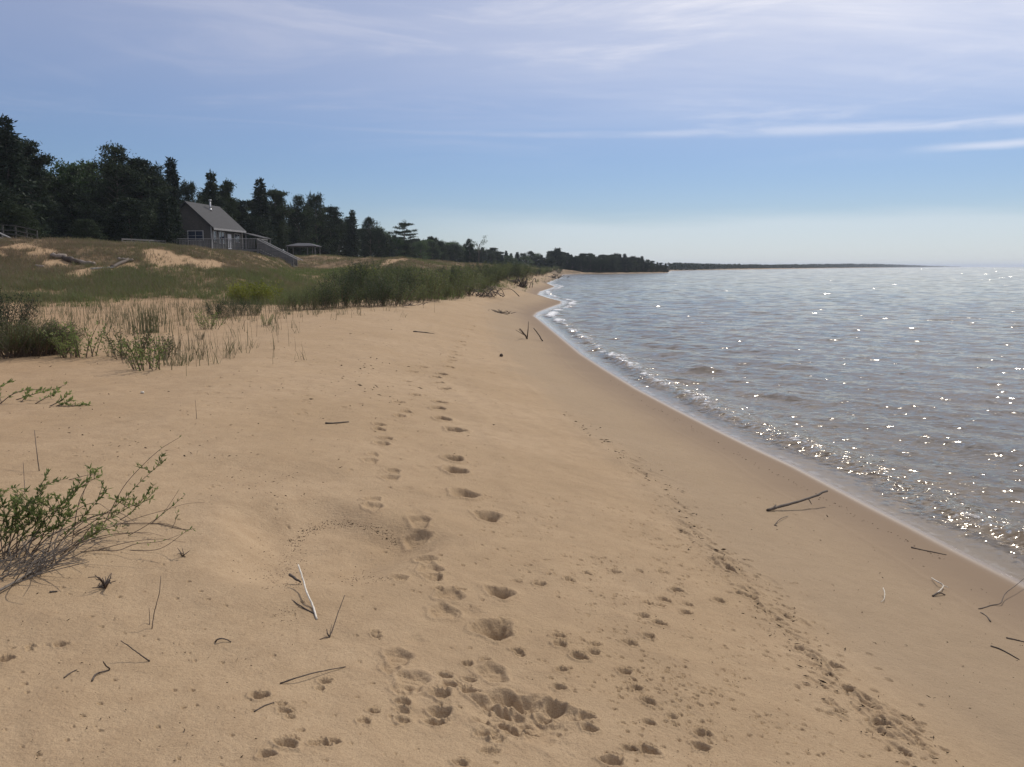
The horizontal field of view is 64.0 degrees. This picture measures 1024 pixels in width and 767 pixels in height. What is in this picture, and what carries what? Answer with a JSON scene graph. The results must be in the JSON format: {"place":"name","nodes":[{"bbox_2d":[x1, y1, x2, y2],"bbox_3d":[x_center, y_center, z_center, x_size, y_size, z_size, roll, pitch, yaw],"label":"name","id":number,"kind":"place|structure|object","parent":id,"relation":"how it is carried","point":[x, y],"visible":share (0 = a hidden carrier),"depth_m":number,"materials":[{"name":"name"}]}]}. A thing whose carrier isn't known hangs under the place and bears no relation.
{"place":"outdoors","nodes":[
{"label":"outdoors","id":0,"kind":"place"},
{"bbox_2d":[0,239,1023,766],"bbox_3d":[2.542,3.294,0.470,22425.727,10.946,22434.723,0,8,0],"label":"beach","id":1,"kind":"structure","parent":0,"point":[536,527],"depth_m":5.94,"materials":[{"name":"sand"}]},
{"bbox_2d":[0,183,30,237],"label":"pine tree","id":2,"kind":"object","parent":1,"relation":"on","point":[12,205],"visible":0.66,"depth_m":69.85,"materials":[{"name":"green plant"}]},
{"bbox_2d":[0,224,37,238],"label":"wooden railing","id":3,"kind":"object","parent":1,"relation":"on","point":[16,231],"visible":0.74,"depth_m":59.16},
{"bbox_2d":[0,286,42,349],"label":"juniper bush","id":4,"kind":"object","parent":1,"relation":"on","point":[4,306],"visible":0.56,"depth_m":15.75,"materials":[{"name":"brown plant"}]},
{"bbox_2d":[4,206,47,238],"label":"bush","id":5,"kind":"object","parent":1,"relation":"on","point":[26,216],"visible":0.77,"depth_m":70.35,"materials":[{"name":"green plant"}]},
{"bbox_2d":[0,113,60,238],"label":"spruce tree","id":6,"kind":"object","parent":1,"relation":"on","point":[12,162],"visible":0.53,"depth_m":75.78,"materials":[{"name":"green plant"}]},
{"bbox_2d":[6,136,56,230],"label":"pine tree","id":7,"kind":"object","parent":1,"relation":"on","point":[41,161],"visible":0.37,"depth_m":79.88,"materials":[{"name":"green plant"}]},
{"bbox_2d":[0,316,66,358],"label":"dark bush","id":8,"kind":"object","parent":1,"relation":"on","point":[21,353],"visible":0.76,"depth_m":14.28,"materials":[{"name":"green plant"}]},
{"bbox_2d":[0,317,85,356],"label":"dark bush","id":9,"kind":"object","parent":1,"relation":"on","point":[48,346],"visible":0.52,"depth_m":14.52,"materials":[{"name":"green plant"}]},
{"bbox_2d":[0,378,90,405],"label":"creeping plant","id":10,"kind":"object","parent":1,"relation":"on","point":[29,389],"visible":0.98,"depth_m":9.63,"materials":[{"name":"green plant"}]},
{"bbox_2d":[35,165,61,197],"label":"pine tree","id":11,"kind":"object","parent":1,"relation":"on","point":[50,176],"visible":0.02,"depth_m":89.55,"materials":[{"name":"green plant"}]},
{"bbox_2d":[12,322,90,354],"bbox_3d":[-8.474,-0.827,15.064,1.433,0.626,1.448,-1,8,-6],"label":"dark bush","id":12,"kind":"object","parent":1,"relation":"on","point":[69,341],"visible":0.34,"depth_m":14.99,"materials":[{"name":"green plant"}]},
{"bbox_2d":[41,202,71,237],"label":"pine tree","id":13,"kind":"object","parent":1,"relation":"on","point":[58,217],"visible":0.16,"depth_m":83.04,"materials":[{"name":"green plant"}]},
{"bbox_2d":[48,332,84,358],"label":"leafy plant","id":14,"kind":"object","parent":1,"relation":"on","point":[62,349],"visible":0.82,"depth_m":14.32,"materials":[{"name":"green plant"}]},
{"bbox_2d":[39,319,105,357],"bbox_3d":[-7.782,-0.776,14.398,1.119,0.740,0.910,2,8,14],"label":"leafy plant","id":15,"kind":"object","parent":1,"relation":"on","point":[74,344],"visible":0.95,"depth_m":14.32,"materials":[{"name":"green plant"}]},
{"bbox_2d":[41,155,105,239],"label":"broadleaf tree","id":16,"kind":"object","parent":1,"relation":"on","point":[65,175],"visible":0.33,"depth_m":92.31,"materials":[{"name":"green plant"}]},
{"bbox_2d":[52,158,106,201],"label":"broadleaf tree","id":17,"kind":"object","parent":1,"relation":"on","point":[95,169],"visible":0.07,"depth_m":97.12,"materials":[{"name":"green plant"}]},
{"bbox_2d":[62,218,109,239],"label":"bush","id":18,"kind":"object","parent":1,"relation":"on","point":[80,228],"visible":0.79,"depth_m":80.41,"materials":[{"name":"green plant"}]},
{"bbox_2d":[88,573,114,588],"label":"dead weed","id":19,"kind":"object","parent":1,"relation":"on","point":[105,583],"visible":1,"depth_m":4.38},
{"bbox_2d":[0,435,203,590],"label":"beach willow","id":20,"kind":"object","parent":1,"relation":"on","point":[16,529],"visible":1,"depth_m":4.79,"materials":[{"name":"green plant"}]},
{"bbox_2d":[82,210,127,241],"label":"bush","id":21,"kind":"object","parent":1,"relation":"on","point":[97,215],"visible":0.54,"depth_m":85.44,"materials":[{"name":"green plant"}]},
{"bbox_2d":[67,140,160,235],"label":"broadleaf tree","id":22,"kind":"object","parent":1,"relation":"on","point":[110,167],"visible":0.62,"depth_m":88.89,"materials":[{"name":"green plant"}]},
{"bbox_2d":[100,214,135,242],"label":"pine tree","id":23,"kind":"object","parent":1,"relation":"on","point":[115,237],"visible":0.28,"depth_m":85.54,"materials":[{"name":"green plant"}]},
{"bbox_2d":[101,336,138,357],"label":"leafy plant","id":24,"kind":"object","parent":1,"relation":"on","point":[108,347],"visible":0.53,"depth_m":14.51,"materials":[{"name":"green plant"}]},
{"bbox_2d":[99,196,154,241],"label":"broadleaf tree","id":25,"kind":"object","parent":1,"relation":"on","point":[131,206],"visible":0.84,"depth_m":85.02,"materials":[{"name":"green plant"}]},
{"bbox_2d":[101,323,156,359],"bbox_3d":[-6.677,-0.709,14.234,0.916,0.698,0.736,-3,9,-19],"label":"leafy plant","id":26,"kind":"object","parent":1,"relation":"on","point":[146,337],"visible":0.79,"depth_m":14.25,"materials":[{"name":"green plant"}]},
{"bbox_2d":[110,332,168,370],"bbox_3d":[-5.856,-0.494,12.892,0.789,0.642,0.971,-5,10,-32],"label":"leafy plant","id":27,"kind":"object","parent":1,"relation":"on","point":[140,351],"visible":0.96,"depth_m":12.79,"materials":[{"name":"green plant"}]},
{"bbox_2d":[116,153,176,238],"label":"pine tree","id":28,"kind":"object","parent":1,"relation":"on","point":[154,191],"visible":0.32,"depth_m":92.38,"materials":[{"name":"green plant"}]},
{"bbox_2d":[122,297,175,333],"bbox_3d":[-8.905,-1.670,19.808,1.100,0.946,0.974,6,10,34],"label":"rush clump","id":29,"kind":"object","parent":1,"relation":"on","point":[133,323],"visible":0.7,"depth_m":19.77,"materials":[{"name":"plant"}]},
{"bbox_2d":[132,163,172,216],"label":"pine tree","id":30,"kind":"object","parent":1,"relation":"on","point":[158,172],"visible":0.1,"depth_m":95.33,"materials":[{"name":"green plant"}]},
{"bbox_2d":[151,196,178,243],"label":"spruce tree","id":31,"kind":"object","parent":1,"relation":"on","point":[164,228],"visible":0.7,"depth_m":85.22,"materials":[{"name":"green plant"}]},
{"bbox_2d":[149,333,182,358],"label":"leafy plant","id":32,"kind":"object","parent":1,"relation":"on","point":[168,346],"visible":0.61,"depth_m":14.60,"materials":[{"name":"green plant"}]},
{"bbox_2d":[162,156,185,205],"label":"spruce tree","id":33,"kind":"object","parent":1,"relation":"on","point":[171,172],"visible":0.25,"depth_m":101.21,"materials":[{"name":"green plant"}]},
{"bbox_2d":[168,197,188,244],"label":"spruce tree","id":34,"kind":"object","parent":1,"relation":"on","point":[175,211],"visible":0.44,"depth_m":87.67,"materials":[{"name":"green plant"}]},
{"bbox_2d":[179,178,207,204],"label":"pine tree","id":35,"kind":"object","parent":1,"relation":"on","point":[187,190],"visible":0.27,"depth_m":104.97,"materials":[{"name":"green plant"}]},
{"bbox_2d":[194,309,229,328],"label":"leafy plant","id":36,"kind":"object","parent":1,"relation":"on","point":[204,323],"visible":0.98,"depth_m":21.05,"materials":[{"name":"green plant"}]},
{"bbox_2d":[201,302,223,317],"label":"willow shrub","id":37,"kind":"object","parent":1,"relation":"on","point":[218,308],"visible":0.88,"depth_m":25.63,"materials":[{"name":"green plant"}]},
{"bbox_2d":[199,170,226,211],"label":"spruce tree","id":38,"kind":"object","parent":1,"relation":"on","point":[212,186],"visible":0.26,"depth_m":114.89,"materials":[{"name":"green plant"}]},
{"bbox_2d":[170,238,267,250],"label":"deck","id":39,"kind":"structure","parent":1,"relation":"on","point":[232,242],"depth_m":86.21,"materials":[{"name":"wood"}]},
{"bbox_2d":[174,199,270,254],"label":"cottage","id":40,"kind":"structure","parent":1,"relation":"on","point":[199,220],"depth_m":91.19,"materials":[{"name":"grey wood"}]},
{"bbox_2d":[187,230,203,240],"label":"window","id":41,"kind":"structure","parent":40,"relation":"in","point":[192,233],"depth_m":90.48,"materials":[{"name":"glass"}]},
{"bbox_2d":[213,296,241,317],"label":"willow shrub","id":42,"kind":"object","parent":1,"relation":"on","point":[226,308],"visible":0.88,"depth_m":25.95,"materials":[{"name":"green plant"}]},
{"bbox_2d":[216,178,241,220],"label":"pine tree","id":43,"kind":"object","parent":1,"relation":"on","point":[226,188],"visible":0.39,"depth_m":118.75,"materials":[{"name":"green plant"}]},
{"bbox_2d":[0,288,469,375],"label":"beach stalks","id":44,"kind":"object","parent":1,"relation":"on","point":[183,322],"visible":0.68,"depth_m":23.64,"materials":[{"name":"plant"}]},
{"bbox_2d":[232,200,249,251],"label":"spruce tree","id":45,"kind":"object","parent":1,"relation":"on","point":[242,210],"visible":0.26,"depth_m":126.73,"materials":[{"name":"green plant"}]},
{"bbox_2d":[226,280,266,303],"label":"leafy weed","id":46,"kind":"object","parent":1,"relation":"on","point":[243,293],"visible":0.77,"depth_m":36.03,"materials":[{"name":"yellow plant"}]},
{"bbox_2d":[242,300,263,315],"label":"willow shrub","id":47,"kind":"object","parent":1,"relation":"on","point":[256,304],"visible":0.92,"depth_m":27.08,"materials":[{"name":"green plant"}]},
{"bbox_2d":[233,277,283,298],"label":"leafy weed","id":48,"kind":"object","parent":1,"relation":"on","point":[265,287],"visible":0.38,"depth_m":37.18,"materials":[{"name":"green plant"}]},
{"bbox_2d":[242,215,278,254],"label":"pine tree","id":49,"kind":"object","parent":1,"relation":"on","point":[252,223],"visible":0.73,"depth_m":119.93,"materials":[{"name":"green plant"}]},
{"bbox_2d":[244,177,278,252],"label":"spruce tree","id":50,"kind":"object","parent":1,"relation":"on","point":[260,206],"visible":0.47,"depth_m":124.89,"materials":[{"name":"green plant"}]},
{"bbox_2d":[248,286,282,303],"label":"leafy weed","id":51,"kind":"object","parent":1,"relation":"on","point":[268,294],"visible":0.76,"depth_m":36.09,"materials":[{"name":"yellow plant"}]},
{"bbox_2d":[257,239,302,266],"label":"beach stairs","id":52,"kind":"structure","parent":1,"relation":"on","point":[266,248],"depth_m":86.22,"materials":[{"name":"wood"}]},
{"bbox_2d":[266,184,294,248],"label":"pine tree","id":53,"kind":"object","parent":1,"relation":"on","point":[276,196],"visible":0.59,"depth_m":128.97,"materials":[{"name":"green plant"}]},
{"bbox_2d":[268,206,294,248],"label":"pine tree","id":54,"kind":"object","parent":1,"relation":"on","point":[279,218],"visible":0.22,"depth_m":129.58,"materials":[{"name":"green plant"}]},
{"bbox_2d":[0,236,563,308],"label":"dune grass","id":55,"kind":"structure","parent":1,"relation":"on","point":[142,282],"depth_m":47.33,"materials":[{"name":"plant"}]},
{"bbox_2d":[273,292,294,310],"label":"willow shrub","id":56,"kind":"object","parent":1,"relation":"on","point":[283,298],"visible":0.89,"depth_m":29.73,"materials":[{"name":"green plant"}]},
{"bbox_2d":[283,223,304,254],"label":"spruce tree","id":57,"kind":"object","parent":1,"relation":"on","point":[292,234],"visible":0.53,"depth_m":135.08,"materials":[{"name":"green plant"}]},
{"bbox_2d":[283,290,311,310],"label":"willow shrub","id":58,"kind":"object","parent":1,"relation":"on","point":[296,301],"visible":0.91,"depth_m":29.96,"materials":[{"name":"green plant"}]},
{"bbox_2d":[284,193,318,254],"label":"pine tree","id":59,"kind":"object","parent":1,"relation":"on","point":[299,207],"visible":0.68,"depth_m":136.83,"materials":[{"name":"green plant"}]},
{"bbox_2d":[285,243,321,254],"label":"picnic shelter","id":60,"kind":"object","parent":1,"relation":"on","point":[307,245],"visible":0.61,"depth_m":118.98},
{"bbox_2d":[288,210,326,254],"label":"broadleaf tree","id":61,"kind":"object","parent":1,"relation":"on","point":[305,212],"visible":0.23,"depth_m":142.16,"materials":[{"name":"green plant"}]},
{"bbox_2d":[298,564,317,619],"bbox_3d":[-1.124,1.136,4.491,0.022,0.130,0.512,-4,9,-25],"label":"white stick","id":62,"kind":"object","parent":1,"relation":"on","point":[311,602],"visible":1,"depth_m":4.44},
{"bbox_2d":[293,285,327,309],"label":"willow shrub","id":63,"kind":"object","parent":1,"relation":"on","point":[315,301],"visible":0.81,"depth_m":30.75,"materials":[{"name":"green plant"}]},
{"bbox_2d":[301,190,337,254],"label":"pine tree","id":64,"kind":"object","parent":1,"relation":"on","point":[314,201],"visible":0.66,"depth_m":142.67,"materials":[{"name":"green plant"}]},
{"bbox_2d":[301,283,338,309],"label":"willow shrub","id":65,"kind":"object","parent":1,"relation":"on","point":[327,299],"visible":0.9,"depth_m":30.96,"materials":[{"name":"green plant"}]},
{"bbox_2d":[311,217,333,254],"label":"spruce tree","id":66,"kind":"object","parent":1,"relation":"on","point":[322,250],"visible":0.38,"depth_m":145.01,"materials":[{"name":"green plant"}]},
{"bbox_2d":[309,279,348,307],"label":"willow shrub","id":67,"kind":"object","parent":1,"relation":"on","point":[334,284],"visible":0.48,"depth_m":32.19,"materials":[{"name":"green plant"}]},
{"bbox_2d":[323,206,345,252],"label":"pine tree","id":68,"kind":"object","parent":1,"relation":"on","point":[332,212],"visible":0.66,"depth_m":147.28,"materials":[{"name":"green plant"}]},
{"bbox_2d":[314,269,359,307],"bbox_3d":[-6.858,-3.748,32.415,1.686,1.595,1.849,1,8,6],"label":"willow shrub","id":69,"kind":"object","parent":1,"relation":"on","point":[347,293],"visible":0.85,"depth_m":32.29,"materials":[{"name":"green plant"}]},
{"bbox_2d":[328,268,359,293],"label":"willow shrub","id":70,"kind":"object","parent":1,"relation":"on","point":[347,282],"visible":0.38,"depth_m":42.56,"materials":[{"name":"green plant"}]},
{"bbox_2d":[329,218,359,256],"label":"pine tree","id":71,"kind":"object","parent":1,"relation":"on","point":[341,227],"visible":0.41,"depth_m":162.35,"materials":[{"name":"green plant"}]},
{"bbox_2d":[343,210,362,257],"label":"spruce tree","id":72,"kind":"object","parent":1,"relation":"on","point":[354,242],"visible":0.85,"depth_m":162.07,"materials":[{"name":"green plant"}]},
{"bbox_2d":[340,258,377,291],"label":"willow shrub","id":73,"kind":"object","parent":1,"relation":"on","point":[352,273],"visible":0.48,"depth_m":43.11,"materials":[{"name":"green plant"}]},
{"bbox_2d":[346,280,381,306],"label":"willow shrub","id":74,"kind":"object","parent":1,"relation":"on","point":[369,295],"visible":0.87,"depth_m":33.62,"materials":[{"name":"green plant"}]},
{"bbox_2d":[343,256,385,284],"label":"willow shrub","id":75,"kind":"object","parent":1,"relation":"on","point":[373,263],"visible":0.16,"depth_m":47.08,"materials":[{"name":"green plant"}]},
{"bbox_2d":[358,216,380,257],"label":"pine tree","id":76,"kind":"object","parent":1,"relation":"on","point":[369,224],"visible":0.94,"depth_m":176.57,"materials":[{"name":"green plant"}]},
{"bbox_2d":[356,277,395,306],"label":"willow shrub","id":77,"kind":"object","parent":1,"relation":"on","point":[383,291],"visible":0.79,"depth_m":34.51,"materials":[{"name":"green plant"}]},
{"bbox_2d":[367,228,392,257],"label":"pine tree","id":78,"kind":"object","parent":1,"relation":"on","point":[384,243],"visible":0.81,"depth_m":178.57,"materials":[{"name":"green plant"}]},
{"bbox_2d":[367,260,408,297],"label":"willow shrub","id":79,"kind":"object","parent":1,"relation":"on","point":[380,272],"visible":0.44,"depth_m":42.06,"materials":[{"name":"green plant"}]},
{"bbox_2d":[384,239,398,256],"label":"spruce tree","id":80,"kind":"object","parent":1,"relation":"on","point":[391,243],"visible":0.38,"depth_m":184.93,"materials":[{"name":"green plant"}]},
{"bbox_2d":[363,272,422,306],"bbox_3d":[-5.243,-4.082,35.380,2.519,1.513,2.520,7,11,40],"label":"willow shrub","id":81,"kind":"object","parent":1,"relation":"on","point":[400,287],"visible":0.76,"depth_m":35.05,"materials":[{"name":"green plant"}]},
{"bbox_2d":[372,270,416,297],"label":"willow shrub","id":82,"kind":"object","parent":1,"relation":"on","point":[406,275],"visible":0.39,"depth_m":41.47,"materials":[{"name":"green plant"}]},
{"bbox_2d":[391,238,412,256],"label":"broadleaf tree","id":83,"kind":"object","parent":1,"relation":"on","point":[398,242],"visible":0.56,"depth_m":193.47,"materials":[{"name":"green plant"}]},
{"bbox_2d":[388,220,416,254],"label":"pine tree","id":84,"kind":"object","parent":1,"relation":"on","point":[403,228],"visible":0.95,"depth_m":196.65,"materials":[{"name":"green plant"}]},
{"bbox_2d":[385,279,422,303],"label":"willow shrub","id":85,"kind":"object","parent":1,"relation":"on","point":[393,287],"visible":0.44,"depth_m":37.18,"materials":[{"name":"green plant"}]},
{"bbox_2d":[400,283,431,302],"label":"willow shrub","id":86,"kind":"object","parent":1,"relation":"on","point":[419,297],"visible":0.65,"depth_m":39.64,"materials":[{"name":"green plant"}]},
{"bbox_2d":[412,241,432,259],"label":"broadleaf tree","id":87,"kind":"object","parent":1,"relation":"on","point":[419,248],"visible":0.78,"depth_m":218.99,"materials":[{"name":"green plant"}]},
{"bbox_2d":[403,260,450,301],"bbox_3d":[-4.307,-5.279,42.179,2.420,2.146,2.206,3,9,18],"label":"willow shrub","id":88,"kind":"object","parent":1,"relation":"on","point":[432,288],"visible":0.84,"depth_m":42.23,"materials":[{"name":"green plant"}]},
{"bbox_2d":[424,240,442,260],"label":"pine tree","id":89,"kind":"object","parent":1,"relation":"on","point":[432,245],"visible":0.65,"depth_m":234.12,"materials":[{"name":"green plant"}]},
{"bbox_2d":[429,280,453,298],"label":"willow shrub","id":90,"kind":"object","parent":1,"relation":"on","point":[449,288],"visible":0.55,"depth_m":46.98,"materials":[{"name":"green plant"}]},
{"bbox_2d":[445,244,458,260],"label":"pine tree","id":91,"kind":"object","parent":1,"relation":"on","point":[451,254],"visible":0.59,"depth_m":252.23,"materials":[{"name":"green plant"}]},
{"bbox_2d":[439,266,470,297],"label":"willow shrub","id":92,"kind":"object","parent":1,"relation":"on","point":[459,292],"visible":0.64,"depth_m":48.86,"materials":[{"name":"green plant"}]},
{"bbox_2d":[450,244,465,261],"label":"pine tree","id":93,"kind":"object","parent":1,"relation":"on","point":[458,253],"visible":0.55,"depth_m":256.04,"materials":[{"name":"green plant"}]},
{"bbox_2d":[448,264,476,286],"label":"willow shrub","id":94,"kind":"object","parent":1,"relation":"on","point":[469,275],"visible":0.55,"depth_m":56.90,"materials":[{"name":"green plant"}]},
{"bbox_2d":[463,238,474,262],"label":"pine tree","id":95,"kind":"object","parent":1,"relation":"on","point":[468,243],"visible":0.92,"depth_m":211.92,"materials":[{"name":"green plant"}]},
{"bbox_2d":[463,285,518,297],"bbox_3d":[-1.821,-6.067,53.991,3.531,0.943,3.053,-7,11,-41],"label":"brush pile","id":96,"kind":"object","parent":1,"relation":"on","point":[490,294],"visible":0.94,"depth_m":53.94,"materials":[{"name":"wood"}]},
{"bbox_2d":[480,263,504,283],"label":"willow shrub","id":97,"kind":"object","parent":1,"relation":"on","point":[498,279],"visible":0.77,"depth_m":74.98,"materials":[{"name":"green plant"}]},
{"bbox_2d":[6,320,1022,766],"bbox_3d":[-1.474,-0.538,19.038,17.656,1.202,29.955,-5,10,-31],"label":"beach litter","id":98,"kind":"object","parent":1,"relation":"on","point":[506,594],"visible":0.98,"depth_m":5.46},
{"bbox_2d":[576,257,587,271],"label":"pine tree","id":99,"kind":"object","parent":1,"relation":"on","point":[581,264],"visible":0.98,"depth_m":324.42,"materials":[{"name":"green plant"}]},
{"bbox_2d":[584,255,598,272],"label":"pine tree","id":100,"kind":"object","parent":1,"relation":"on","point":[589,258],"visible":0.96,"depth_m":326.88,"materials":[{"name":"green plant"}]},
{"bbox_2d":[603,255,618,271],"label":"pine tree","id":101,"kind":"object","parent":1,"relation":"on","point":[612,261],"visible":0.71,"depth_m":326.94,"materials":[{"name":"green plant"}]},
{"bbox_2d":[766,490,827,510],"bbox_3d":[3.149,1.294,8.950,1.242,0.117,0.071,-7,11,-40],"label":"driftwood stick","id":102,"kind":"object","parent":1,"relation":"on","point":[774,507],"visible":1,"depth_m":8.88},
{"bbox_2d":[667,262,960,269],"bbox_3d":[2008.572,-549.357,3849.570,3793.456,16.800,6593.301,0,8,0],"label":"wood","id":103,"kind":"object","parent":1,"relation":"on","point":[682,266],"visible":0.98,"depth_m":948.87,"materials":[{"name":"plant"}]},
{"bbox_2d":[0,0,1023,266],"label":"sky","id":104,"kind":"structure","parent":0,"point":[770,132],"materials":[{"name":"blue"}]},
{"bbox_2d":[536,267,1023,557],"bbox_3d":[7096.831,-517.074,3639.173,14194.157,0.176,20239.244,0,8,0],"label":"lake water","id":105,"kind":"structure","parent":0,"point":[944,344],"depth_m":35.06,"materials":[{"name":"liquid"}]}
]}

